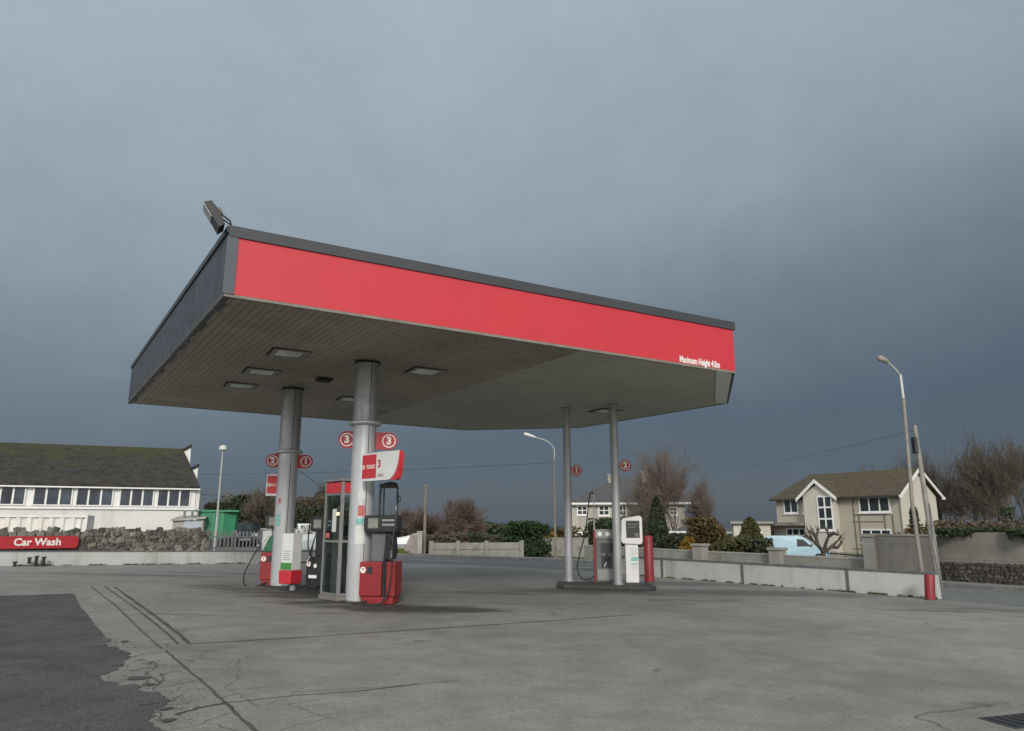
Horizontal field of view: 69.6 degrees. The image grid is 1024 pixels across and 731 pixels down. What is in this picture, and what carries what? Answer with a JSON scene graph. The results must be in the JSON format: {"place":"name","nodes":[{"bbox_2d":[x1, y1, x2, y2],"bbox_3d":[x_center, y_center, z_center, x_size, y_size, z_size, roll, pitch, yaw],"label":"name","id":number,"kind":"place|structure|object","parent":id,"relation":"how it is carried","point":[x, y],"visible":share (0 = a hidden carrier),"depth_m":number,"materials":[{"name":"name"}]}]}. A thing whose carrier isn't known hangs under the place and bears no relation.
{"place":"outdoors","nodes":[
{"label":"outdoors","id":0,"kind":"place"},
{"bbox_2d":[225,533,592,559],"bbox_3d":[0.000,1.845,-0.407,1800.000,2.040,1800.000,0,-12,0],"label":"ground","id":1,"kind":"structure","parent":0,"point":[495,535],"depth_m":41.10,"materials":[{"name":"green plant"}]},
{"bbox_2d":[0,515,94,531],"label":"shipping container","id":2,"kind":"object","parent":1,"relation":"on","point":[30,523],"visible":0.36,"depth_m":36.08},
{"bbox_2d":[0,442,202,531],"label":"workshop building","id":3,"kind":"structure","parent":1,"relation":"on","point":[145,488],"depth_m":44.37,"materials":[{"name":"white paint"}]},
{"bbox_2d":[0,487,26,504],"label":"window","id":4,"kind":"structure","parent":3,"relation":"in","point":[8,495],"depth_m":41.78,"materials":[{"name":"white glass"}]},
{"bbox_2d":[31,487,73,505],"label":"window","id":5,"kind":"structure","parent":3,"relation":"in","point":[42,496],"depth_m":42.49,"materials":[{"name":"white glass"}]},
{"bbox_2d":[75,488,113,505],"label":"window","id":6,"kind":"structure","parent":3,"relation":"in","point":[84,496],"depth_m":43.26,"materials":[{"name":"white glass"}]},
{"bbox_2d":[118,489,154,506],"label":"window","id":7,"kind":"structure","parent":3,"relation":"in","point":[127,497],"depth_m":44.06,"materials":[{"name":"white glass"}]},
{"bbox_2d":[156,489,190,506],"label":"window","id":8,"kind":"structure","parent":3,"relation":"in","point":[165,497],"depth_m":44.79,"materials":[{"name":"white glass"}]},
{"bbox_2d":[0,526,211,550],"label":"rubble wall","id":9,"kind":"structure","parent":1,"relation":"on","point":[138,539],"depth_m":26.52,"materials":[{"name":"stone"}]},
{"bbox_2d":[0,536,78,548],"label":"car wash sign","id":10,"kind":"object","parent":9,"relation":"attached to","point":[20,542],"visible":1,"depth_m":24.77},
{"bbox_2d":[170,510,207,530],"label":"shed","id":11,"kind":"structure","parent":1,"relation":"on","point":[190,521],"depth_m":39.00,"materials":[{"name":"metal"}]},
{"bbox_2d":[195,510,241,546],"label":"waste container","id":12,"kind":"object","parent":1,"relation":"on","point":[227,520],"visible":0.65,"depth_m":40.06,"materials":[{"name":"metal"}]},
{"bbox_2d":[213,445,226,549],"bbox_3d":[-14.513,6.611,36.431,0.380,5.320,0.370,0,-12,0],"label":"street lamp","id":13,"kind":"object","parent":1,"relation":"on","point":[222,448],"visible":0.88,"depth_m":36.44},
{"bbox_2d":[207,530,262,549],"bbox_3d":[-11.467,7.319,30.433,2.250,1.012,0.150,9,-15,-35],"label":"palisade fence","id":14,"kind":"object","parent":1,"relation":"on","point":[233,539],"visible":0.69,"depth_m":30.42,"materials":[{"name":"metal"}]},
{"bbox_2d":[212,494,275,544],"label":"scrub tree","id":15,"kind":"object","parent":1,"relation":"on","point":[235,502],"visible":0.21,"depth_m":48.35,"materials":[{"name":"green plant"}]},
{"bbox_2d":[230,522,261,546],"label":"parked car","id":16,"kind":"object","parent":1,"relation":"on","point":[249,527],"visible":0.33,"depth_m":44.92,"materials":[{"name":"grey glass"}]},
{"bbox_2d":[238,486,275,527],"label":"bare tree","id":17,"kind":"object","parent":1,"relation":"on","point":[261,507],"visible":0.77,"depth_m":46.42,"materials":[{"name":"brown plant"}]},
{"bbox_2d":[295,504,322,523],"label":"scrub tree","id":18,"kind":"object","parent":1,"relation":"on","point":[302,513],"visible":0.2,"depth_m":48.90,"materials":[{"name":"green plant"}]},
{"bbox_2d":[296,496,324,516],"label":"scrub tree","id":19,"kind":"object","parent":1,"relation":"on","point":[308,502],"visible":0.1,"depth_m":51.80,"materials":[{"name":"brown plant"}]},
{"bbox_2d":[391,506,422,535],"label":"bare tree","id":20,"kind":"object","parent":1,"relation":"on","point":[405,514],"visible":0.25,"depth_m":64.35,"materials":[{"name":"brown plant"}]},
{"bbox_2d":[404,534,416,552],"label":"stone block","id":21,"kind":"structure","parent":1,"relation":"on","point":[411,545],"depth_m":37.22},
{"bbox_2d":[422,482,426,553],"bbox_3d":[-4.512,8.025,38.168,0.180,3.908,0.171,0,-12,0],"label":"timber pole","id":22,"kind":"object","parent":1,"relation":"on","point":[424,522],"visible":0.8,"depth_m":38.12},
{"bbox_2d":[407,505,443,534],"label":"bare tree","id":23,"kind":"object","parent":1,"relation":"on","point":[431,527],"visible":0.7,"depth_m":58.11,"materials":[{"name":"brown plant"}]},
{"bbox_2d":[410,530,469,553],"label":"stone wall","id":24,"kind":"structure","parent":1,"relation":"on","point":[453,537],"depth_m":39.30,"materials":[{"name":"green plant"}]},
{"bbox_2d":[434,495,492,533],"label":"bare tree","id":25,"kind":"object","parent":1,"relation":"on","point":[463,515],"visible":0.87,"depth_m":53.76,"materials":[{"name":"brown plant"}]},
{"bbox_2d":[445,531,505,549],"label":"hedge","id":26,"kind":"object","parent":1,"relation":"on","point":[474,537],"visible":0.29,"depth_m":40.22,"materials":[{"name":"green plant"}]},
{"bbox_2d":[429,541,523,556],"bbox_3d":[-1.747,9.236,36.740,4.855,0.947,0.200,4,-13,-17],"label":"panel fence","id":27,"kind":"object","parent":1,"relation":"on","point":[514,549],"visible":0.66,"depth_m":36.77,"materials":[{"name":"concrete"}]},
{"bbox_2d":[407,521,556,534],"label":"distant trees","id":28,"kind":"object","parent":1,"relation":"on","point":[496,528],"visible":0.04,"depth_m":148.92,"materials":[{"name":"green plant"}]},
{"bbox_2d":[501,520,551,556],"bbox_3d":[0.777,9.303,39.503,2.841,2.022,1.614,0,-12,0],"label":"bush","id":29,"kind":"object","parent":1,"relation":"on","point":[535,544],"visible":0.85,"depth_m":39.31,"materials":[{"name":"green plant"}]},
{"bbox_2d":[524,433,556,557],"bbox_3d":[1.440,6.693,37.950,1.675,6.483,0.180,0,-12,0],"label":"street lamp","id":30,"kind":"object","parent":1,"relation":"on","point":[555,539],"visible":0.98,"depth_m":37.83,"materials":[{"name":"galvanised steel"}]},
{"bbox_2d":[544,538,588,556],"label":"block wall","id":31,"kind":"structure","parent":1,"relation":"on","point":[576,544],"depth_m":41.42,"materials":[{"name":"concrete"}]},
{"bbox_2d":[551,525,581,537],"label":"bush","id":32,"kind":"object","parent":1,"relation":"on","point":[560,532],"visible":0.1,"depth_m":44.56,"materials":[{"name":"green plant"}]},
{"bbox_2d":[581,521,609,544],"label":"garden shrub","id":33,"kind":"object","parent":1,"relation":"on","point":[598,525],"visible":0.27,"depth_m":46.45,"materials":[{"name":"green plant"}]},
{"bbox_2d":[209,548,1023,591],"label":"kerb","id":34,"kind":"structure","parent":1,"relation":"on","point":[986,587],"depth_m":33.12,"materials":[{"name":"concrete"}]},
{"bbox_2d":[572,471,690,547],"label":"hipped house","id":35,"kind":"structure","parent":1,"relation":"on","point":[602,501],"depth_m":76.10,"materials":[{"name":"paint"}]},
{"bbox_2d":[620,492,668,547],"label":"bare tree","id":36,"kind":"object","parent":1,"relation":"on","point":[645,515],"visible":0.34,"depth_m":45.67,"materials":[{"name":"brown plant"}]},
{"bbox_2d":[647,496,668,548],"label":"conifer","id":37,"kind":"object","parent":1,"relation":"on","point":[658,531],"visible":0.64,"depth_m":40.80,"materials":[{"name":"green plant"}]},
{"bbox_2d":[620,436,701,530],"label":"bare tree","id":38,"kind":"object","parent":1,"relation":"on","point":[661,488],"visible":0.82,"depth_m":68.88,"materials":[{"name":"brown plant"}]},
{"bbox_2d":[664,532,692,548],"bbox_3d":[8.808,9.674,38.860,1.670,1.789,1.333,0,-12,0],"label":"garden shrub","id":39,"kind":"object","parent":1,"relation":"on","point":[673,540],"visible":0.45,"depth_m":38.62,"materials":[{"name":"green plant"}]},
{"bbox_2d":[678,536,694,549],"bbox_3d":[8.972,9.532,37.841,0.906,1.526,0.807,0,-12,0],"label":"garden shrub","id":40,"kind":"object","parent":1,"relation":"on","point":[686,542],"visible":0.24,"depth_m":37.76,"materials":[{"name":"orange plant"}]},
{"bbox_2d":[690,543,709,559],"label":"wall pier","id":41,"kind":"structure","parent":1,"relation":"on","point":[699,551],"depth_m":30.86,"materials":[{"name":"concrete"}]},
{"bbox_2d":[669,523,731,535],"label":"bungalow","id":42,"kind":"object","parent":1,"relation":"on","point":[682,529],"visible":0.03,"depth_m":63.90,"materials":[{"name":"paint"}]},
{"bbox_2d":[679,468,725,525],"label":"bare tree","id":43,"kind":"object","parent":1,"relation":"on","point":[700,508],"visible":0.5,"depth_m":73.29,"materials":[{"name":"brown plant"}]},
{"bbox_2d":[685,517,727,550],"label":"garden shrub","id":44,"kind":"object","parent":1,"relation":"on","point":[706,530],"visible":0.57,"depth_m":41.46,"materials":[{"name":"brown plant"}]},
{"bbox_2d":[584,545,863,567],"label":"garden wall","id":45,"kind":"structure","parent":1,"relation":"on","point":[846,562],"depth_m":29.19,"materials":[{"name":"concrete"}]},
{"bbox_2d":[713,535,752,552],"bbox_3d":[11.238,9.434,37.348,2.157,1.663,1.795,0,-12,0],"label":"garden shrub","id":46,"kind":"object","parent":1,"relation":"on","point":[729,544],"visible":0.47,"depth_m":36.99,"materials":[{"name":"green plant"}]},
{"bbox_2d":[728,521,772,537],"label":"outbuilding","id":47,"kind":"structure","parent":1,"relation":"on","point":[764,527],"depth_m":58.10,"materials":[{"name":"paint"}]},
{"bbox_2d":[738,516,766,544],"bbox_3d":[12.904,9.556,39.868,1.886,2.746,1.543,0,-12,0],"label":"conifer","id":48,"kind":"object","parent":1,"relation":"on","point":[750,526],"visible":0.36,"depth_m":39.80,"materials":[{"name":"green plant"}]},
{"bbox_2d":[742,537,773,553],"bbox_3d":[12.417,9.405,36.829,1.869,1.662,1.637,0,-12,0],"label":"garden shrub","id":49,"kind":"object","parent":1,"relation":"on","point":[758,545],"visible":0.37,"depth_m":36.69,"materials":[{"name":"green plant"}]},
{"bbox_2d":[766,547,787,563],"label":"wall pier","id":50,"kind":"structure","parent":1,"relation":"on","point":[776,555],"depth_m":27.93,"materials":[{"name":"concrete"}]},
{"bbox_2d":[804,525,844,555],"bbox_3d":[16.497,9.588,38.703,2.906,2.485,1.484,3,-13,-11],"label":"pollarded tree","id":51,"kind":"object","parent":1,"relation":"on","point":[824,549],"visible":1,"depth_m":38.77,"materials":[{"name":"brown plant"}]},
{"bbox_2d":[769,468,945,557],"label":"detached house","id":52,"kind":"structure","parent":1,"relation":"on","point":[852,506],"depth_m":54.12,"materials":[{"name":"paint"}]},
{"bbox_2d":[783,500,799,514],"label":"window","id":53,"kind":"structure","parent":52,"relation":"in","point":[790,507],"depth_m":57.93,"materials":[{"name":"white glass"}]},
{"bbox_2d":[786,528,805,538],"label":"window","id":54,"kind":"structure","parent":52,"relation":"in","point":[789,531],"depth_m":57.29,"materials":[{"name":"white glass"}]},
{"bbox_2d":[858,497,891,513],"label":"window","id":55,"kind":"structure","parent":52,"relation":"in","point":[881,505],"depth_m":52.55,"materials":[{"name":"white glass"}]},
{"bbox_2d":[861,529,891,543],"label":"window","id":56,"kind":"structure","parent":52,"relation":"in","point":[863,531],"depth_m":52.24,"materials":[{"name":"white glass"}]},
{"bbox_2d":[859,534,877,568],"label":"wall pier","id":57,"kind":"structure","parent":1,"relation":"on","point":[869,551],"depth_m":24.78,"materials":[{"name":"concrete"}]},
{"bbox_2d":[877,355,923,571],"bbox_3d":[12.037,3.186,22.755,0.731,7.185,0.181,0,-12,0],"label":"street lamp","id":58,"kind":"object","parent":1,"relation":"on","point":[912,504],"visible":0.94,"depth_m":22.70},
{"bbox_2d":[875,534,936,571],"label":"block wall","id":59,"kind":"structure","parent":1,"relation":"on","point":[896,551],"depth_m":24.04,"materials":[{"name":"concrete"}]},
{"bbox_2d":[911,425,942,587],"bbox_3d":[12.536,4.284,22.289,0.219,5.064,0.792,-3,-13,12],"label":"utility pole","id":60,"kind":"object","parent":1,"relation":"on","point":[915,443],"visible":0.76,"depth_m":22.22,"materials":[{"name":"wood"}]},
{"bbox_2d":[897,449,965,519],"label":"bare tree","id":61,"kind":"object","parent":1,"relation":"on","point":[905,467],"visible":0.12,"depth_m":64.11,"materials":[{"name":"brown plant"}]},
{"bbox_2d":[913,442,962,526],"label":"bare tree","id":62,"kind":"object","parent":1,"relation":"on","point":[947,487],"visible":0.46,"depth_m":61.31,"materials":[{"name":"brown plant"}]},
{"bbox_2d":[935,455,971,523],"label":"bare tree","id":63,"kind":"object","parent":1,"relation":"on","point":[957,516],"visible":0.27,"depth_m":71.83,"materials":[{"name":"brown plant"}]},
{"bbox_2d":[892,519,1022,547],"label":"scrub bank","id":64,"kind":"structure","parent":1,"relation":"on","point":[920,527],"depth_m":40.97,"materials":[{"name":"green plant"}]},
{"bbox_2d":[944,427,1008,522],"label":"bare tree","id":65,"kind":"object","parent":1,"relation":"on","point":[975,509],"visible":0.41,"depth_m":56.95,"materials":[{"name":"brown plant"}]},
{"bbox_2d":[934,517,1023,555],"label":"scrub bank","id":66,"kind":"structure","parent":1,"relation":"on","point":[999,523],"depth_m":38.52,"materials":[{"name":"green plant"}]},
{"bbox_2d":[936,532,1023,585],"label":"boundary wall","id":67,"kind":"structure","parent":1,"relation":"on","point":[989,557],"depth_m":22.66,"materials":[{"name":"stone"}]},
{"bbox_2d":[934,526,1014,537],"bbox_3d":[14.756,5.301,23.412,2.525,0.405,1.015,0,-12,0],"label":"ivy hedge","id":68,"kind":"object","parent":67,"relation":"on","point":[949,532],"visible":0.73,"depth_m":23.09,"materials":[{"name":"green plant"}]},
{"bbox_2d":[1003,528,1023,538],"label":"ivy hedge","id":69,"kind":"object","parent":67,"relation":"on","point":[1010,533],"visible":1,"depth_m":21.94,"materials":[{"name":"green plant"}]},
{"bbox_2d":[959,427,1013,523],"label":"bare tree","id":70,"kind":"object","parent":1,"relation":"on","point":[983,515],"visible":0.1,"depth_m":59.96,"materials":[{"name":"brown plant"}]},
{"bbox_2d":[954,433,1023,525],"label":"bare tree","id":71,"kind":"object","parent":1,"relation":"on","point":[1004,475],"visible":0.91,"depth_m":54.36,"materials":[{"name":"brown plant"}]},
{"bbox_2d":[984,428,1023,519],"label":"bare tree","id":72,"kind":"object","parent":1,"relation":"on","point":[1021,479],"visible":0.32,"depth_m":60.03,"materials":[{"name":"brown plant"}]},
{"bbox_2d":[0,563,1023,730],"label":"forecourt","id":73,"kind":"structure","parent":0,"point":[672,654],"depth_m":8.72,"materials":[{"name":"concrete"}]},
{"bbox_2d":[0,593,175,730],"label":"asphalt patch","id":74,"kind":"object","parent":73,"relation":"on","point":[44,656],"visible":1,"depth_m":6.88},
{"bbox_2d":[75,596,234,730],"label":"loose gravel","id":75,"kind":"structure","parent":73,"relation":"on","point":[144,687],"depth_m":6.37,"materials":[{"name":"gravel"}]},
{"bbox_2d":[0,550,393,565],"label":"forecourt wall","id":76,"kind":"structure","parent":73,"relation":"on","point":[55,558],"depth_m":24.32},
{"bbox_2d":[260,584,358,603],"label":"pump island","id":77,"kind":"structure","parent":73,"relation":"on","point":[301,589],"depth_m":15.83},
{"bbox_2d":[243,500,297,585],"bbox_3d":[-5.696,4.072,17.500,1.084,2.293,0.576,1,-12,-4],"label":"fuel pump","id":78,"kind":"object","parent":77,"relation":"on","point":[265,565],"visible":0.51,"depth_m":17.21,"materials":[{"name":"red metal"}]},
{"bbox_2d":[270,387,303,585],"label":"canopy column","id":79,"kind":"structure","parent":77,"relation":"on","point":[288,451],"depth_m":17.52,"materials":[{"name":"metal"}]},
{"bbox_2d":[266,474,276,495],"bbox_3d":[-5.571,2.865,17.642,0.600,0.528,0.111,3,-13,-12],"label":"wing sign","id":80,"kind":"object","parent":79,"relation":"attached to","point":[271,484],"visible":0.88,"depth_m":17.55,"materials":[{"name":"red paint"}]},
{"bbox_2d":[266,454,278,466],"bbox_3d":[-5.731,2.297,17.763,0.400,0.320,0.046,2,-13,-8],"label":"number sign","id":81,"kind":"object","parent":79,"relation":"attached to","point":[271,460],"visible":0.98,"depth_m":17.74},
{"bbox_2d":[297,455,312,467],"bbox_3d":[-5.008,2.318,17.747,0.400,0.320,0.047,2,-13,-8],"label":"number sign","id":82,"kind":"object","parent":79,"relation":"attached to","point":[304,461],"visible":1,"depth_m":17.73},
{"bbox_2d":[279,531,302,589],"bbox_3d":[-4.804,4.247,16.017,0.406,1.280,0.320,-8,-15,32],"label":"payment cabinet","id":83,"kind":"object","parent":77,"relation":"on","point":[290,572],"visible":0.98,"depth_m":15.92,"materials":[{"name":"grey metal"}]},
{"bbox_2d":[305,491,324,592],"bbox_3d":[-3.983,3.732,15.771,0.717,2.186,0.581,-5,-14,23],"label":"fuel pump","id":84,"kind":"object","parent":77,"relation":"on","point":[313,575],"visible":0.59,"depth_m":15.57,"materials":[{"name":"black metal"}]},
{"bbox_2d":[318,478,350,601],"bbox_3d":[-3.287,3.433,14.602,0.720,2.300,0.760,11,-16,-40],"label":"payment booth","id":85,"kind":"object","parent":77,"relation":"on","point":[334,545],"visible":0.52,"depth_m":14.33,"materials":[{"name":"glass"},{"name":"red paint"},{"name":"grey metal"}]},
{"bbox_2d":[345,359,380,600],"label":"canopy column","id":86,"kind":"structure","parent":77,"relation":"on","point":[364,423],"depth_m":14.41,"materials":[{"name":"metal"}]},
{"bbox_2d":[338,431,352,447],"bbox_3d":[-3.257,1.483,14.714,0.420,0.340,0.046,2,-13,-8],"label":"number sign","id":87,"kind":"object","parent":86,"relation":"attached to","point":[345,438],"visible":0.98,"depth_m":14.69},
{"bbox_2d":[361,450,403,481],"bbox_3d":[-2.419,1.875,13.730,1.180,0.548,0.111,-12,-17,43],"label":"wing sign","id":88,"kind":"object","parent":86,"relation":"attached to","point":[382,465],"visible":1,"depth_m":13.65,"materials":[{"name":"white paint"}]},
{"bbox_2d":[376,432,397,449],"bbox_3d":[-2.497,1.510,14.697,0.420,0.340,0.046,2,-13,-8],"label":"number sign","id":89,"kind":"object","parent":86,"relation":"attached to","point":[386,441],"visible":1,"depth_m":14.68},
{"bbox_2d":[128,225,735,429],"bbox_3d":[-1.988,0.221,18.777,13.771,1.427,12.222,6,-14,-27],"label":"canopy","id":90,"kind":"object","parent":86,"relation":"on","point":[254,321],"visible":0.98,"depth_m":14.30,"materials":[{"name":"metal"}]},
{"bbox_2d":[203,200,231,234],"bbox_3d":[-4.421,-2.218,11.098,0.454,0.408,0.320,6,-14,-24],"label":"floodlight","id":91,"kind":"object","parent":90,"relation":"attached to","point":[213,213],"visible":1,"depth_m":10.96,"materials":[{"name":"black plastic"}]},
{"bbox_2d":[91,586,621,730],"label":"forecourt joints","id":92,"kind":"object","parent":73,"relation":"on","point":[234,711],"visible":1,"depth_m":9.23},
{"bbox_2d":[352,482,401,605],"bbox_3d":[-2.536,3.353,14.012,0.787,2.263,0.683,-2,-13,8],"label":"fuel pump","id":93,"kind":"object","parent":73,"relation":"on","point":[380,581],"visible":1,"depth_m":13.85,"materials":[{"name":"red metal"}]},
{"bbox_2d":[136,650,1006,730],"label":"forecourt cracks","id":94,"kind":"object","parent":73,"relation":"on","point":[406,684],"visible":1,"depth_m":6.45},
{"bbox_2d":[557,581,655,590],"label":"pump island","id":95,"kind":"structure","parent":73,"relation":"on","point":[606,586],"depth_m":18.10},
{"bbox_2d":[561,408,574,581],"bbox_3d":[1.490,3.405,19.723,0.320,4.571,0.320,0,-12,0],"label":"canopy pole","id":96,"kind":"object","parent":95,"relation":"on","point":[567,499],"visible":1,"depth_m":19.62,"materials":[{"name":"metal"}]},
{"bbox_2d":[577,492,613,581],"bbox_3d":[2.299,4.547,19.625,1.183,2.339,0.553,-1,-12,4],"label":"fuel pump","id":97,"kind":"object","parent":95,"relation":"on","point":[603,555],"visible":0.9,"depth_m":19.32,"materials":[{"name":"grey metal"}]},
{"bbox_2d":[607,403,624,584],"bbox_3d":[2.664,3.256,18.944,0.320,4.573,0.320,0,-12,0],"label":"canopy pole","id":98,"kind":"object","parent":95,"relation":"on","point":[616,521],"visible":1,"depth_m":18.84,"materials":[{"name":"metal"}]},
{"bbox_2d":[621,516,642,582],"bbox_3d":[3.144,4.837,19.418,0.590,1.710,0.412,-1,-13,6],"label":"payment terminal","id":99,"kind":"object","parent":95,"relation":"on","point":[631,534],"visible":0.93,"depth_m":19.28,"materials":[{"name":"white paint"}]},
{"bbox_2d":[643,536,654,582],"bbox_3d":[3.613,5.119,19.451,0.280,1.210,0.280,0,-12,0],"label":"bollard","id":100,"kind":"object","parent":95,"relation":"on","point":[648,559],"visible":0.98,"depth_m":19.36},
{"bbox_2d":[622,556,941,598],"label":"forecourt wall","id":101,"kind":"structure","parent":73,"relation":"on","point":[889,582],"depth_m":20.04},
{"bbox_2d":[924,574,935,600],"bbox_3d":[9.706,5.156,17.099,0.246,0.590,0.246,5,-12,1],"label":"bollard","id":102,"kind":"object","parent":73,"relation":"on","point":[929,584],"visible":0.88,"depth_m":17.03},
{"bbox_2d":[978,713,1023,728],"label":"drain cover","id":103,"kind":"object","parent":73,"relation":"on","point":[1015,721],"visible":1,"depth_m":5.90,"materials":[{"name":"metal"}]},
{"bbox_2d":[0,0,1023,528],"label":"sky","id":104,"kind":"structure","parent":0,"point":[838,183],"materials":[{"name":"grey"}]},
{"bbox_2d":[243,548,1023,587],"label":"pavement","id":105,"kind":"structure","parent":0,"point":[1019,586],"depth_m":32.98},
{"bbox_2d":[394,556,1023,606],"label":"road","id":106,"kind":"structure","parent":0,"point":[996,597],"depth_m":27.37,"materials":[{"name":"asphalt"}]},
{"bbox_2d":[294,523,315,549],"bbox_3d":[-9.725,8.379,35.530,4.160,1.470,2.020,3,-13,-12],"label":"parked car","id":107,"kind":"object","parent":106,"relation":"on","point":[302,528],"visible":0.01,"depth_m":34.75,"materials":[{"name":"white metal"}]},
{"bbox_2d":[17,562,937,598],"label":"weeds","id":108,"kind":"object","parent":106,"relation":"on","point":[853,591],"visible":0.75,"depth_m":22.00,"materials":[{"name":"green plant"}]},
{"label":"driveway","id":109,"kind":"structure","parent":0,"visible":0},
{"bbox_2d":[765,535,830,555],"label":"van","id":110,"kind":"object","parent":109,"relation":"on","point":[797,545],"visible":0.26,"depth_m":52.70,"materials":[{"name":"blue metal"}]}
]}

